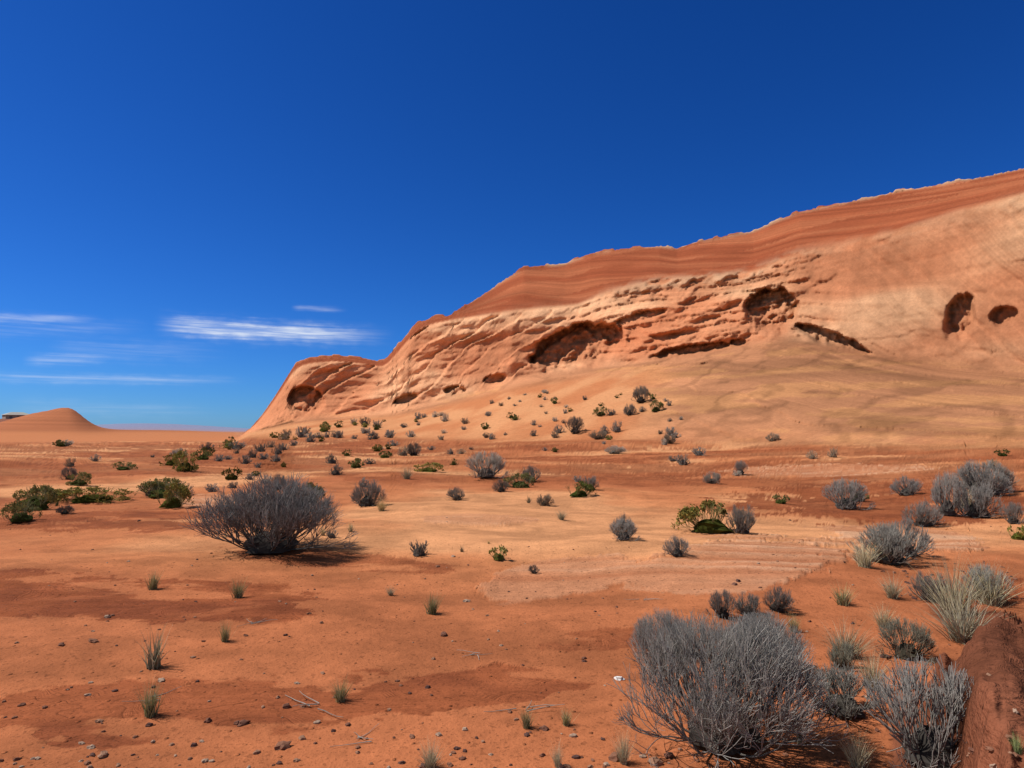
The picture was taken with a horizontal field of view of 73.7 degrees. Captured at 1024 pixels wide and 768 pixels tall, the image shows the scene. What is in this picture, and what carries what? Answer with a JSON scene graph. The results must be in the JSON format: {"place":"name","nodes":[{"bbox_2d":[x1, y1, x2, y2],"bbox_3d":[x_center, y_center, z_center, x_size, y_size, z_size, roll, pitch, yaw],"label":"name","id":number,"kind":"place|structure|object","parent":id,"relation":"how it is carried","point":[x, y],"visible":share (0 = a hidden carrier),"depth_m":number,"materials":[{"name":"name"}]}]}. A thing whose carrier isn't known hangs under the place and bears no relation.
{"place":"outdoors","nodes":[
{"label":"outdoors","id":0,"kind":"place"},
{"bbox_2d":[133,672,169,717],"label":"grass","id":1,"kind":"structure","parent":0,"point":[149,710],"depth_m":4.08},
{"bbox_2d":[144,567,163,589],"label":"grass","id":2,"kind":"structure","parent":0,"point":[153,584],"depth_m":7.20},
{"bbox_2d":[216,619,234,642],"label":"grass","id":3,"kind":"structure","parent":0,"point":[225,635],"depth_m":5.39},
{"bbox_2d":[228,575,249,598],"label":"grass","id":4,"kind":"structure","parent":0,"point":[238,591],"depth_m":6.91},
{"bbox_2d":[376,496,390,510],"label":"grass","id":5,"kind":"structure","parent":0,"point":[381,506],"depth_m":14.96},
{"bbox_2d":[399,467,411,478],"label":"grass","id":6,"kind":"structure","parent":0,"point":[406,475],"depth_m":24.75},
{"bbox_2d":[414,731,444,767],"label":"grass","id":7,"kind":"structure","parent":0,"point":[431,760],"depth_m":3.49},
{"bbox_2d":[423,588,441,614],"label":"grass","id":8,"kind":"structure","parent":0,"point":[432,608],"depth_m":6.43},
{"bbox_2d":[0,168,1023,767],"bbox_3d":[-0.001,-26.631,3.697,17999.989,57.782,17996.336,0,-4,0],"label":"terrain","id":9,"kind":"structure","parent":0,"point":[876,342],"depth_m":13.99,"materials":[{"name":"sand"}]},
{"bbox_2d":[2,412,27,418],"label":"house","id":10,"kind":"structure","parent":9,"relation":"on","point":[11,415],"depth_m":560.91,"materials":[{"name":"white"}]},
{"bbox_2d":[0,499,41,521],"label":"bush","id":11,"kind":"object","parent":9,"relation":"on","point":[18,516],"visible":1,"depth_m":13.27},
{"bbox_2d":[12,483,59,509],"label":"bush","id":12,"kind":"object","parent":9,"relation":"on","point":[41,504],"visible":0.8,"depth_m":15.69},
{"bbox_2d":[15,487,70,502],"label":"bush","id":13,"kind":"object","parent":9,"relation":"on","point":[38,496],"visible":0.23,"depth_m":18.18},
{"bbox_2d":[55,504,75,513],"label":"bush","id":14,"kind":"object","parent":9,"relation":"on","point":[61,510],"visible":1,"depth_m":14.33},
{"bbox_2d":[59,467,77,479],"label":"bush","id":15,"kind":"object","parent":9,"relation":"on","point":[73,472],"visible":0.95,"depth_m":27.84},
{"bbox_2d":[64,457,75,466],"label":"bush","id":16,"kind":"object","parent":9,"relation":"on","point":[68,463],"visible":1,"depth_m":34.78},
{"bbox_2d":[65,471,91,485],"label":"bush","id":17,"kind":"object","parent":9,"relation":"on","point":[82,480],"visible":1,"depth_m":23.80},
{"bbox_2d":[55,485,133,503],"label":"bush","id":18,"kind":"object","parent":9,"relation":"on","point":[77,492],"visible":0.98,"depth_m":17.77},
{"bbox_2d":[110,461,137,469],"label":"bush","id":19,"kind":"object","parent":9,"relation":"on","point":[124,467],"visible":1,"depth_m":32.97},
{"bbox_2d":[138,619,167,669],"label":"grass","id":20,"kind":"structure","parent":9,"relation":"on","point":[154,661],"depth_m":4.85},
{"bbox_2d":[134,477,188,497],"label":"bush","id":21,"kind":"object","parent":9,"relation":"on","point":[153,484],"visible":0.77,"depth_m":18.97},
{"bbox_2d":[159,454,179,465],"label":"bush","id":22,"kind":"object","parent":9,"relation":"on","point":[170,462],"visible":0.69,"depth_m":35.54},
{"bbox_2d":[153,482,194,507],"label":"bush","id":23,"kind":"object","parent":9,"relation":"on","point":[174,501],"visible":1,"depth_m":15.85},
{"bbox_2d":[171,449,198,471],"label":"bush","id":24,"kind":"object","parent":9,"relation":"on","point":[185,465],"visible":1,"depth_m":31.55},
{"bbox_2d":[192,449,212,459],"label":"bush","id":25,"kind":"object","parent":9,"relation":"on","point":[204,456],"visible":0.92,"depth_m":43.36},
{"bbox_2d":[205,483,219,491],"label":"bush","id":26,"kind":"object","parent":9,"relation":"on","point":[212,488],"visible":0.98,"depth_m":19.90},
{"bbox_2d":[221,466,242,479],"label":"bush","id":27,"kind":"object","parent":9,"relation":"on","point":[231,476],"visible":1,"depth_m":24.90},
{"bbox_2d":[228,442,246,448],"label":"bush","id":28,"kind":"object","parent":9,"relation":"on","point":[238,446],"visible":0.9,"depth_m":63.86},
{"bbox_2d":[237,455,251,463],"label":"bush","id":29,"kind":"object","parent":9,"relation":"on","point":[245,460],"visible":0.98,"depth_m":40.01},
{"bbox_2d":[246,449,257,457],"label":"bush","id":30,"kind":"object","parent":9,"relation":"on","point":[251,452],"visible":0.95,"depth_m":46.95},
{"bbox_2d":[254,443,267,451],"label":"bush","id":31,"kind":"object","parent":9,"relation":"on","point":[260,448],"visible":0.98,"depth_m":58.58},
{"bbox_2d":[179,469,358,553],"bbox_3d":[-3.396,1.815,9.703,2.433,1.193,2.300,1,-4,-14],"label":"bush","id":32,"kind":"object","parent":9,"relation":"on","point":[287,512],"visible":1,"depth_m":9.30,"materials":[{"name":"plant"}]},
{"bbox_2d":[271,444,284,453],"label":"bush","id":33,"kind":"object","parent":9,"relation":"on","point":[278,450],"visible":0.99,"depth_m":52.21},
{"bbox_2d":[274,741,291,749],"bbox_3d":[-1.249,1.975,3.720,0.098,0.046,0.068,-4,10,-39],"label":"stone","id":34,"kind":"object","parent":9,"relation":"on","point":[282,745],"visible":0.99,"depth_m":3.71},
{"bbox_2d":[295,425,307,437],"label":"bush","id":35,"kind":"object","parent":9,"relation":"on","point":[300,434],"visible":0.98,"depth_m":104.84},
{"bbox_2d":[305,431,315,441],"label":"bush","id":36,"kind":"object","parent":9,"relation":"on","point":[309,438],"visible":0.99,"depth_m":86.89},
{"bbox_2d":[286,694,340,716],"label":"dead twig","id":37,"kind":"object","parent":9,"relation":"on","point":[312,704],"visible":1,"depth_m":4.22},
{"bbox_2d":[302,482,325,502],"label":"bush","id":38,"kind":"object","parent":9,"relation":"on","point":[312,484],"visible":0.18,"depth_m":17.27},
{"bbox_2d":[319,421,330,431],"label":"bush","id":39,"kind":"object","parent":9,"relation":"on","point":[325,426],"visible":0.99,"depth_m":112.48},
{"bbox_2d":[324,454,337,463],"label":"bush","id":40,"kind":"object","parent":9,"relation":"on","point":[331,460],"visible":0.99,"depth_m":40.63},
{"bbox_2d":[328,464,342,474],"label":"bush","id":41,"kind":"object","parent":9,"relation":"on","point":[335,471],"visible":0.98,"depth_m":26.94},
{"bbox_2d":[329,674,353,702],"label":"grass","id":42,"kind":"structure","parent":9,"relation":"on","point":[340,696],"depth_m":4.31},
{"bbox_2d":[330,724,377,746],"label":"dead twig","id":43,"kind":"object","parent":9,"relation":"on","point":[361,737],"visible":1,"depth_m":3.77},
{"bbox_2d":[348,458,364,467],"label":"bush","id":44,"kind":"object","parent":9,"relation":"on","point":[356,462],"visible":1,"depth_m":33.08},
{"bbox_2d":[350,479,387,506],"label":"bush","id":45,"kind":"object","parent":9,"relation":"on","point":[370,499],"visible":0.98,"depth_m":16.03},
{"bbox_2d":[379,451,391,457],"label":"bush","id":46,"kind":"object","parent":9,"relation":"on","point":[384,455],"visible":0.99,"depth_m":45.81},
{"bbox_2d":[397,446,409,455],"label":"bush","id":47,"kind":"object","parent":9,"relation":"on","point":[403,453],"visible":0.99,"depth_m":52.14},
{"bbox_2d":[406,443,421,455],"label":"bush","id":48,"kind":"object","parent":9,"relation":"on","point":[410,449],"visible":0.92,"depth_m":52.69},
{"bbox_2d":[409,540,429,557],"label":"bush","id":49,"kind":"object","parent":9,"relation":"on","point":[418,551],"visible":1,"depth_m":9.20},
{"bbox_2d":[413,462,444,471],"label":"bush","id":50,"kind":"object","parent":9,"relation":"on","point":[429,468],"visible":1,"depth_m":30.50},
{"bbox_2d":[446,487,464,499],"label":"bush","id":51,"kind":"object","parent":9,"relation":"on","point":[455,491],"visible":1,"depth_m":18.10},
{"bbox_2d":[466,451,509,477],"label":"bush","id":52,"kind":"object","parent":9,"relation":"on","point":[494,461],"visible":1,"depth_m":25.53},
{"bbox_2d":[488,544,507,559],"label":"bush","id":53,"kind":"object","parent":9,"relation":"on","point":[497,556],"visible":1,"depth_m":8.92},
{"bbox_2d":[492,479,509,491],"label":"bush","id":54,"kind":"object","parent":9,"relation":"on","point":[499,487],"visible":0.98,"depth_m":20.02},
{"bbox_2d":[503,472,535,487],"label":"bush","id":55,"kind":"object","parent":9,"relation":"on","point":[518,484],"visible":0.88,"depth_m":22.64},
{"bbox_2d":[484,700,564,711],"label":"dead twig","id":56,"kind":"object","parent":9,"relation":"on","point":[529,706],"visible":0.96,"depth_m":4.20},
{"bbox_2d":[522,465,540,481],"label":"bush","id":57,"kind":"object","parent":9,"relation":"on","point":[530,470],"visible":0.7,"depth_m":24.63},
{"bbox_2d":[536,494,553,505],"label":"bush","id":58,"kind":"object","parent":9,"relation":"on","point":[544,502],"visible":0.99,"depth_m":16.54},
{"bbox_2d":[550,744,566,767],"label":"grass","id":59,"kind":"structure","parent":9,"relation":"on","point":[557,761],"depth_m":3.50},
{"bbox_2d":[564,416,586,433],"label":"bush","id":60,"kind":"object","parent":9,"relation":"on","point":[574,423],"visible":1,"depth_m":77.12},
{"bbox_2d":[565,481,596,496],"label":"bush","id":61,"kind":"object","parent":9,"relation":"on","point":[580,491],"visible":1,"depth_m":18.33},
{"bbox_2d":[582,476,599,489],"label":"bush","id":62,"kind":"object","parent":9,"relation":"on","point":[591,482],"visible":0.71,"depth_m":20.24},
{"bbox_2d":[589,429,608,438],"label":"bush","id":63,"kind":"object","parent":9,"relation":"on","point":[599,435],"visible":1,"depth_m":71.75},
{"bbox_2d":[592,406,608,415],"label":"bush","id":64,"kind":"object","parent":9,"relation":"on","point":[599,413],"visible":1,"depth_m":83.31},
{"bbox_2d":[608,751,619,761],"bbox_3d":[0.542,1.963,3.584,0.076,0.049,0.059,-9,6,-43],"label":"stone","id":65,"kind":"object","parent":9,"relation":"on","point":[613,757],"visible":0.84,"depth_m":3.57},
{"bbox_2d":[604,444,626,453],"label":"bush","id":66,"kind":"object","parent":9,"relation":"on","point":[616,450],"visible":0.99,"depth_m":51.23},
{"bbox_2d":[610,420,622,431],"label":"bush","id":67,"kind":"object","parent":9,"relation":"on","point":[616,428],"visible":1,"depth_m":73.92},
{"bbox_2d":[609,518,640,540],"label":"bush","id":68,"kind":"object","parent":9,"relation":"on","point":[629,529],"visible":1,"depth_m":9.95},
{"bbox_2d":[623,403,636,414],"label":"bush","id":69,"kind":"object","parent":9,"relation":"on","point":[629,410],"visible":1,"depth_m":80.28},
{"bbox_2d":[631,385,651,402],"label":"bush","id":70,"kind":"object","parent":9,"relation":"on","point":[641,392],"visible":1,"depth_m":84.86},
{"bbox_2d":[647,756,662,766],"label":"stone","id":71,"kind":"object","parent":9,"relation":"on","point":[656,760],"visible":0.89,"depth_m":3.52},
{"bbox_2d":[649,399,664,411],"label":"bush","id":72,"kind":"object","parent":9,"relation":"on","point":[656,409],"visible":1,"depth_m":78.49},
{"bbox_2d":[628,607,694,657],"bbox_3d":[1.169,1.937,5.354,0.512,0.368,0.479,-1,-4,16],"label":"bush","id":73,"kind":"object","parent":9,"relation":"on","point":[644,624],"visible":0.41,"depth_m":5.33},
{"bbox_2d":[662,434,675,443],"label":"bush","id":74,"kind":"object","parent":9,"relation":"on","point":[668,438],"visible":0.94,"depth_m":59.54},
{"bbox_2d":[662,534,690,555],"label":"bush","id":75,"kind":"object","parent":9,"relation":"on","point":[669,549],"visible":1,"depth_m":8.62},
{"bbox_2d":[676,454,690,464],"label":"bush","id":76,"kind":"object","parent":9,"relation":"on","point":[681,461],"visible":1,"depth_m":36.33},
{"bbox_2d":[691,446,706,455],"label":"bush","id":77,"kind":"object","parent":9,"relation":"on","point":[697,452],"visible":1,"depth_m":42.90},
{"bbox_2d":[671,499,736,532],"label":"bush","id":78,"kind":"object","parent":9,"relation":"on","point":[706,525],"visible":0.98,"depth_m":12.01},
{"bbox_2d":[701,472,720,483],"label":"bush","id":79,"kind":"object","parent":9,"relation":"on","point":[709,479],"visible":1,"depth_m":24.64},
{"bbox_2d":[705,588,737,617],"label":"bush","id":80,"kind":"object","parent":9,"relation":"on","point":[717,605],"visible":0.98,"depth_m":6.28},
{"bbox_2d":[606,609,852,767],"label":"bush","id":81,"kind":"object","parent":9,"relation":"on","point":[722,724],"visible":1,"depth_m":3.56,"materials":[{"name":"plant"}]},
{"bbox_2d":[724,504,756,533],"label":"bush","id":82,"kind":"object","parent":9,"relation":"on","point":[742,527],"visible":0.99,"depth_m":11.77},
{"bbox_2d":[733,460,747,473],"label":"bush","id":83,"kind":"object","parent":9,"relation":"on","point":[739,465],"visible":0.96,"depth_m":29.25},
{"bbox_2d":[734,591,761,614],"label":"bush","id":84,"kind":"object","parent":9,"relation":"on","point":[743,607],"visible":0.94,"depth_m":6.39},
{"bbox_2d":[728,608,815,665],"bbox_3d":[1.851,1.891,5.040,0.725,0.447,0.685,-3,-5,36],"label":"bush","id":85,"kind":"object","parent":9,"relation":"on","point":[797,636],"visible":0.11,"depth_m":5.01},
{"bbox_2d":[765,432,779,441],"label":"bush","id":86,"kind":"object","parent":9,"relation":"on","point":[774,437],"visible":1,"depth_m":56.65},
{"bbox_2d":[762,584,794,611],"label":"bush","id":87,"kind":"object","parent":9,"relation":"on","point":[780,603],"visible":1,"depth_m":6.53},
{"bbox_2d":[772,493,790,503],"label":"bush","id":88,"kind":"object","parent":9,"relation":"on","point":[780,501],"visible":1,"depth_m":17.97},
{"bbox_2d":[805,449,817,458],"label":"grass tuft","id":89,"kind":"object","parent":9,"relation":"on","point":[812,456],"visible":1,"depth_m":35.91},
{"bbox_2d":[794,661,888,724],"bbox_3d":[1.944,1.814,4.092,0.553,0.320,0.480,2,-5,-29],"label":"bush","id":90,"kind":"object","parent":9,"relation":"on","point":[847,705],"visible":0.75,"depth_m":4.03,"materials":[{"name":"plant"}]},
{"bbox_2d":[821,477,875,509],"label":"bush","id":91,"kind":"object","parent":9,"relation":"on","point":[852,490],"visible":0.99,"depth_m":16.79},
{"bbox_2d":[844,522,933,564],"bbox_3d":[4.829,2.042,8.780,1.009,0.551,0.973,-2,-4,24],"label":"bush","id":92,"kind":"object","parent":9,"relation":"on","point":[894,556],"visible":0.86,"depth_m":8.63,"materials":[{"name":"plant"}]},
{"bbox_2d":[875,513,935,559],"bbox_3d":[5.320,2.050,9.252,0.737,0.610,0.639,-3,-5,40],"label":"bush","id":93,"kind":"object","parent":9,"relation":"on","point":[909,525],"visible":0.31,"depth_m":9.16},
{"bbox_2d":[889,473,922,495],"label":"bush","id":94,"kind":"object","parent":9,"relation":"on","point":[914,485],"visible":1,"depth_m":20.27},
{"bbox_2d":[876,615,938,664],"bbox_3d":[3.071,1.981,5.328,0.463,0.334,0.480,-2,-4,24],"label":"bush","id":95,"kind":"object","parent":9,"relation":"on","point":[904,650],"visible":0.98,"depth_m":5.27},
{"bbox_2d":[859,653,973,767],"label":"bush","id":96,"kind":"object","parent":9,"relation":"on","point":[926,745],"visible":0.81,"depth_m":3.40,"materials":[{"name":"plant"}]},
{"bbox_2d":[901,498,949,526],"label":"bush","id":97,"kind":"object","parent":9,"relation":"on","point":[923,520],"visible":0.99,"depth_m":13.97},
{"bbox_2d":[905,570,949,601],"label":"bush","id":98,"kind":"object","parent":9,"relation":"on","point":[919,588],"visible":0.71,"depth_m":6.88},
{"bbox_2d":[928,471,968,515],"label":"bush","id":99,"kind":"object","parent":9,"relation":"on","point":[946,508],"visible":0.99,"depth_m":15.43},
{"bbox_2d":[951,481,1004,518],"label":"bush","id":100,"kind":"object","parent":9,"relation":"on","point":[978,506],"visible":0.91,"depth_m":15.20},
{"bbox_2d":[949,459,1013,495],"bbox_3d":[12.724,2.540,18.415,1.335,1.069,1.472,1,-4,-12],"label":"bush","id":101,"kind":"object","parent":9,"relation":"on","point":[993,477],"visible":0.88,"depth_m":18.21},
{"bbox_2d":[954,564,1015,599],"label":"bush","id":102,"kind":"object","parent":9,"relation":"on","point":[986,570],"visible":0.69,"depth_m":6.92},
{"bbox_2d":[962,460,1019,492],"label":"bush","id":103,"kind":"object","parent":9,"relation":"on","point":[1001,469],"visible":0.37,"depth_m":18.52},
{"bbox_2d":[994,448,1009,455],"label":"bush","id":104,"kind":"object","parent":9,"relation":"on","point":[1001,453],"visible":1,"depth_m":31.07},
{"bbox_2d":[998,501,1023,524],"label":"bush","id":105,"kind":"object","parent":9,"relation":"on","point":[1014,512],"visible":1,"depth_m":13.71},
{"bbox_2d":[1007,525,1023,539],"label":"bush","id":106,"kind":"object","parent":9,"relation":"on","point":[1017,535],"visible":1,"depth_m":11.41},
{"bbox_2d":[0,0,1023,428],"label":"sky","id":107,"kind":"structure","parent":0,"point":[201,201],"materials":[{"name":"blue"}]},
{"bbox_2d":[517,702,533,728],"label":"grass","id":108,"kind":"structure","parent":0,"point":[526,721],"depth_m":3.95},
{"bbox_2d":[558,706,572,726],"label":"grass","id":109,"kind":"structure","parent":0,"point":[565,721],"depth_m":3.98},
{"bbox_2d":[610,725,635,764],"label":"grass","id":110,"kind":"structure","parent":0,"point":[623,757],"depth_m":3.53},
{"bbox_2d":[612,513,635,537],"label":"bush","id":111,"kind":"object","parent":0,"point":[624,518],"visible":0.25,"depth_m":10.28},
{"bbox_2d":[782,613,801,632],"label":"grass","id":112,"kind":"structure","parent":0,"point":[795,623],"depth_m":5.97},
{"bbox_2d":[826,638,856,669],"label":"shrub","id":113,"kind":"object","parent":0,"point":[845,659],"visible":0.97,"depth_m":5.03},
{"bbox_2d":[830,581,857,605],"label":"grass","id":114,"kind":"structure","parent":0,"point":[844,599],"depth_m":6.73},
{"bbox_2d":[813,615,881,658],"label":"grass","id":115,"kind":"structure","parent":0,"point":[852,641],"depth_m":5.32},
{"bbox_2d":[836,723,873,767],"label":"grass","id":116,"kind":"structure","parent":0,"point":[858,760],"depth_m":3.46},
{"bbox_2d":[845,533,885,567],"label":"grass","id":117,"kind":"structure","parent":0,"point":[865,561],"depth_m":8.34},
{"bbox_2d":[853,643,895,688],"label":"grass","id":118,"kind":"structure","parent":0,"point":[872,672],"depth_m":4.47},
{"bbox_2d":[868,604,900,626],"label":"grass","id":119,"kind":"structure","parent":0,"point":[881,619],"depth_m":6.13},
{"bbox_2d":[875,568,907,599],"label":"grass","id":120,"kind":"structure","parent":0,"point":[890,593],"depth_m":6.95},
{"bbox_2d":[914,552,996,618],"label":"grass","id":121,"kind":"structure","parent":0,"point":[945,600],"depth_m":6.40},
{"bbox_2d":[904,572,1020,644],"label":"grass","id":122,"kind":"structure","parent":0,"point":[962,631],"depth_m":5.70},
{"bbox_2d":[950,556,1021,607],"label":"grass","id":123,"kind":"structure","parent":0,"point":[988,597],"depth_m":6.76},
{"bbox_2d":[1007,729,1023,753],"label":"grass","id":124,"kind":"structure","parent":0,"point":[1017,748],"depth_m":2.69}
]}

